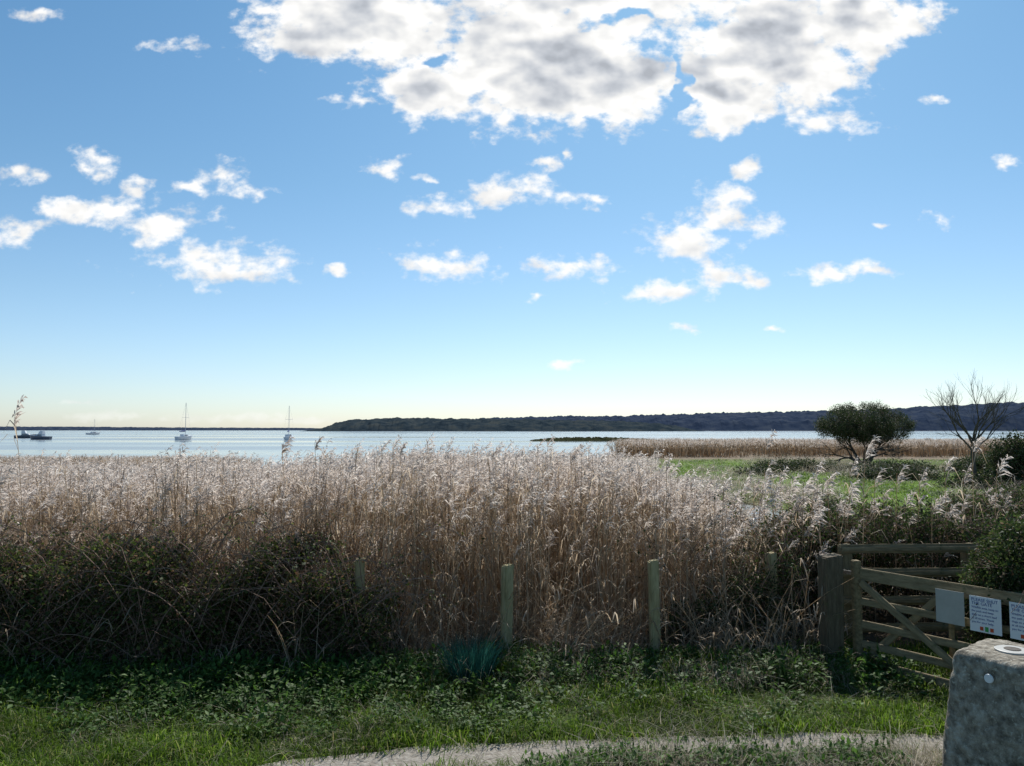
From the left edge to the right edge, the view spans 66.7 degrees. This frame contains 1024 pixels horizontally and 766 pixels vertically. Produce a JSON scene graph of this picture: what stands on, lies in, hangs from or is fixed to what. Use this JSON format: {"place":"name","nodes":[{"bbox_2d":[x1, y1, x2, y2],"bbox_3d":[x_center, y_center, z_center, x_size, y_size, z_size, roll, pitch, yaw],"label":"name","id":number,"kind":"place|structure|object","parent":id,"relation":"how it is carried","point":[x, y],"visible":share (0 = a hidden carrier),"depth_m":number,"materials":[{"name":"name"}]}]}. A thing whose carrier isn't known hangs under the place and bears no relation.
{"place":"outdoors","nodes":[
{"label":"outdoors","id":0,"kind":"place"},
{"bbox_2d":[0,426,320,429],"bbox_3d":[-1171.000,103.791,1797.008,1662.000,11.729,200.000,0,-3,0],"label":"distant shore","id":1,"kind":"structure","parent":0,"point":[98,428],"depth_m":1736.22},
{"bbox_2d":[307,417,698,430],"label":"wooded headland","id":2,"kind":"structure","parent":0,"point":[423,424],"depth_m":1028.10,"materials":[{"name":"green plant"}]},
{"bbox_2d":[0,441,1016,765],"bbox_3d":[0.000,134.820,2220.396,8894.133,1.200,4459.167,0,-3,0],"label":"ground","id":3,"kind":"structure","parent":0,"point":[882,617],"depth_m":9.62,"materials":[{"name":"green plant"}]},
{"bbox_2d":[0,506,495,673],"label":"bramble hedge","id":4,"kind":"object","parent":3,"relation":"on","point":[224,602],"visible":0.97,"depth_m":8.35,"materials":[{"name":"green plant"}]},
{"bbox_2d":[354,557,364,606],"bbox_3d":[-1.721,2.616,8.761,0.116,1.280,0.115,1,-3,-11],"label":"fence post","id":5,"kind":"object","parent":3,"relation":"on","point":[357,570],"visible":0.19,"depth_m":8.74,"materials":[{"name":"brown wood"}]},
{"bbox_2d":[0,433,799,651],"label":"reed bed","id":6,"kind":"object","parent":3,"relation":"on","point":[534,494],"visible":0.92,"depth_m":9.89,"materials":[{"name":"beige plant"}]},
{"bbox_2d":[0,528,898,674],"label":"dead reed stalks","id":7,"kind":"object","parent":3,"relation":"on","point":[556,633],"visible":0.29,"depth_m":8.88,"materials":[{"name":"brown plant"}]},
{"bbox_2d":[0,637,939,765],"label":"weeds","id":8,"kind":"object","parent":3,"relation":"on","point":[363,681],"visible":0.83,"depth_m":7.52,"materials":[{"name":"green plant"}]},
{"bbox_2d":[434,627,510,684],"bbox_3d":[-0.452,2.846,7.994,0.918,0.482,0.873,0,-3,0],"label":"rush clump","id":9,"kind":"object","parent":3,"relation":"on","point":[479,660],"visible":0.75,"depth_m":7.91,"materials":[{"name":"teal plant"}]},
{"bbox_2d":[0,616,957,765],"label":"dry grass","id":10,"kind":"structure","parent":3,"relation":"on","point":[925,760],"depth_m":6.32,"materials":[{"name":"green plant"}]},
{"bbox_2d":[0,632,973,765],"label":"grass","id":11,"kind":"structure","parent":3,"relation":"on","point":[114,754],"depth_m":6.79,"materials":[{"name":"green plant"}]},
{"bbox_2d":[500,564,513,657],"bbox_3d":[-0.060,2.659,8.744,0.115,1.226,0.114,3,-4,-29],"label":"fence post","id":12,"kind":"object","parent":3,"relation":"on","point":[506,581],"visible":0.73,"depth_m":8.71,"materials":[{"name":"brown wood"}]},
{"bbox_2d":[0,395,1023,636],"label":"tall reeds","id":13,"kind":"object","parent":3,"relation":"on","point":[743,516],"visible":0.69,"depth_m":9.67,"materials":[{"name":"beige plant"}]},
{"bbox_2d":[648,559,660,654],"bbox_3d":[1.610,2.644,8.778,0.116,1.288,0.115,-1,-3,-6],"label":"fence post","id":14,"kind":"object","parent":3,"relation":"on","point":[653,586],"visible":0.63,"depth_m":8.74,"materials":[{"name":"brown wood"}]},
{"bbox_2d":[765,552,777,642],"bbox_3d":[3.106,2.671,9.311,0.114,1.276,0.114,2,-4,-17],"label":"fence post","id":15,"kind":"object","parent":3,"relation":"on","point":[771,556],"visible":0.41,"depth_m":9.29,"materials":[{"name":"brown wood"}]},
{"bbox_2d":[583,472,1023,650],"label":"hedge","id":16,"kind":"object","parent":3,"relation":"on","point":[930,523],"visible":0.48,"depth_m":9.74,"materials":[{"name":"green plant"}]},
{"bbox_2d":[638,452,1021,525],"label":"marsh grass","id":17,"kind":"structure","parent":3,"relation":"on","point":[887,486],"depth_m":36.96,"materials":[{"name":"green plant"}]},
{"bbox_2d":[817,553,844,663],"bbox_3d":[3.507,2.569,8.544,0.206,1.366,0.206,1,-4,-9],"label":"gate post","id":18,"kind":"object","parent":3,"relation":"on","point":[831,629],"visible":0.7,"depth_m":8.47,"materials":[{"name":"brown wood"}]},
{"bbox_2d":[812,400,916,465],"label":"evergreen tree","id":19,"kind":"object","parent":3,"relation":"on","point":[857,427],"visible":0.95,"depth_m":55.03,"materials":[{"name":"green plant"}]},
{"bbox_2d":[729,429,1023,488],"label":"scrub","id":20,"kind":"object","parent":3,"relation":"on","point":[1014,449],"visible":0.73,"depth_m":39.24,"materials":[{"name":"green plant"}]},
{"bbox_2d":[837,543,981,643],"bbox_3d":[4.858,2.590,9.153,2.081,1.418,0.210,0,-3,-1],"label":"wooden fence","id":21,"kind":"object","parent":3,"relation":"on","point":[846,551],"visible":0.38,"depth_m":9.09,"materials":[{"name":"brown wood"}]},
{"bbox_2d":[843,560,1023,688],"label":"wooden gate","id":22,"kind":"structure","parent":3,"relation":"on","point":[860,576],"depth_m":7.98,"materials":[{"name":"brown wood"}]},
{"bbox_2d":[935,588,964,626],"bbox_3d":[4.267,2.183,7.574,0.006,0.320,0.270,2,-4,-34],"label":"blank notice board","id":23,"kind":"object","parent":22,"relation":"attached to","point":[949,607],"visible":1,"depth_m":7.57,"materials":[{"name":"grey plastic"}]},
{"bbox_2d":[969,595,1001,635],"bbox_3d":[4.447,2.182,7.304,0.009,0.330,0.280,2,-4,-34],"label":"gate sign","id":24,"kind":"object","parent":22,"relation":"attached to","point":[987,617],"visible":1,"depth_m":7.30,"materials":[{"name":"white plastic"}]},
{"bbox_2d":[1009,602,1023,640],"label":"gate sign","id":25,"kind":"object","parent":22,"relation":"attached to","point":[1017,623],"visible":0.99,"depth_m":7.08,"materials":[{"name":"white plastic"}]},
{"bbox_2d":[926,371,1023,474],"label":"bare tree","id":26,"kind":"object","parent":3,"relation":"on","point":[962,426],"visible":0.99,"depth_m":34.84,"materials":[{"name":"brown plant"}]},
{"bbox_2d":[942,638,1023,765],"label":"stone pillar","id":27,"kind":"structure","parent":3,"relation":"on","point":[984,723],"depth_m":4.77,"materials":[{"name":"stone"}]},
{"bbox_2d":[984,674,993,682],"bbox_3d":[2.909,1.805,4.745,0.008,0.055,0.056,2,-4,-28],"label":"marker disc","id":28,"kind":"object","parent":27,"relation":"attached to","point":[988,678],"visible":1,"depth_m":4.74,"materials":[{"name":"silver metal"}]},
{"bbox_2d":[994,645,1023,654],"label":"top plate","id":29,"kind":"object","parent":27,"relation":"on","point":[1011,650],"visible":1,"depth_m":4.89,"materials":[{"name":"white metal"}]},
{"bbox_2d":[949,512,1023,643],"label":"hedge bush","id":30,"kind":"object","parent":3,"relation":"on","point":[998,563],"visible":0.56,"depth_m":7.56,"materials":[{"name":"green plant"}]},
{"bbox_2d":[0,430,1023,522],"bbox_3d":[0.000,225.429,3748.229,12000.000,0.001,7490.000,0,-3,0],"label":"water","id":31,"kind":"structure","parent":0,"point":[266,444],"depth_m":188.59,"materials":[{"name":"blue liquid"}]},
{"bbox_2d":[14,431,35,437],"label":"motor boat","id":32,"kind":"object","parent":31,"relation":"on","point":[24,434],"visible":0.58,"depth_m":238.86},
{"bbox_2d":[30,431,51,439],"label":"motor boat","id":33,"kind":"object","parent":31,"relation":"on","point":[40,435],"visible":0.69,"depth_m":203.97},
{"bbox_2d":[86,425,99,434],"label":"sailing yacht","id":34,"kind":"object","parent":31,"relation":"on","point":[94,433],"visible":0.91,"depth_m":398.70,"materials":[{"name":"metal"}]},
{"bbox_2d":[0,453,279,469],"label":"reed bed","id":35,"kind":"object","parent":31,"relation":"in","point":[136,460],"visible":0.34,"depth_m":40.98,"materials":[{"name":"beige plant"}]},
{"bbox_2d":[175,405,191,439],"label":"sailing yacht","id":36,"kind":"object","parent":31,"relation":"on","point":[185,436],"visible":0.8,"depth_m":200.98,"materials":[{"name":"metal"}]},
{"bbox_2d":[283,406,292,439],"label":"sailing yacht","id":37,"kind":"object","parent":31,"relation":"on","point":[286,437],"visible":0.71,"depth_m":195.46,"materials":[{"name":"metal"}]},
{"bbox_2d":[530,437,652,440],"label":"islet","id":38,"kind":"object","parent":31,"relation":"in","point":[586,439],"visible":0.62,"depth_m":181.38,"materials":[{"name":"plant"}]},
{"bbox_2d":[606,437,1023,457],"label":"reed bed","id":39,"kind":"object","parent":31,"relation":"in","point":[688,447],"visible":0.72,"depth_m":74.46,"materials":[{"name":"brown plant"}]},
{"bbox_2d":[0,0,1023,427],"label":"sky","id":40,"kind":"structure","parent":0,"point":[236,213],"materials":[{"name":"blue"}]},
{"bbox_2d":[259,732,942,765],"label":"gravel path","id":41,"kind":"structure","parent":0,"point":[420,758],"depth_m":6.26,"materials":[{"name":"grey gravel"}]},
{"bbox_2d":[476,401,1023,430],"bbox_3d":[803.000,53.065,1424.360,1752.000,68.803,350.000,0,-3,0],"label":"wooded hill","id":42,"kind":"structure","parent":0,"point":[925,418],"depth_m":1313.65,"materials":[{"name":"green plant"}]}
]}

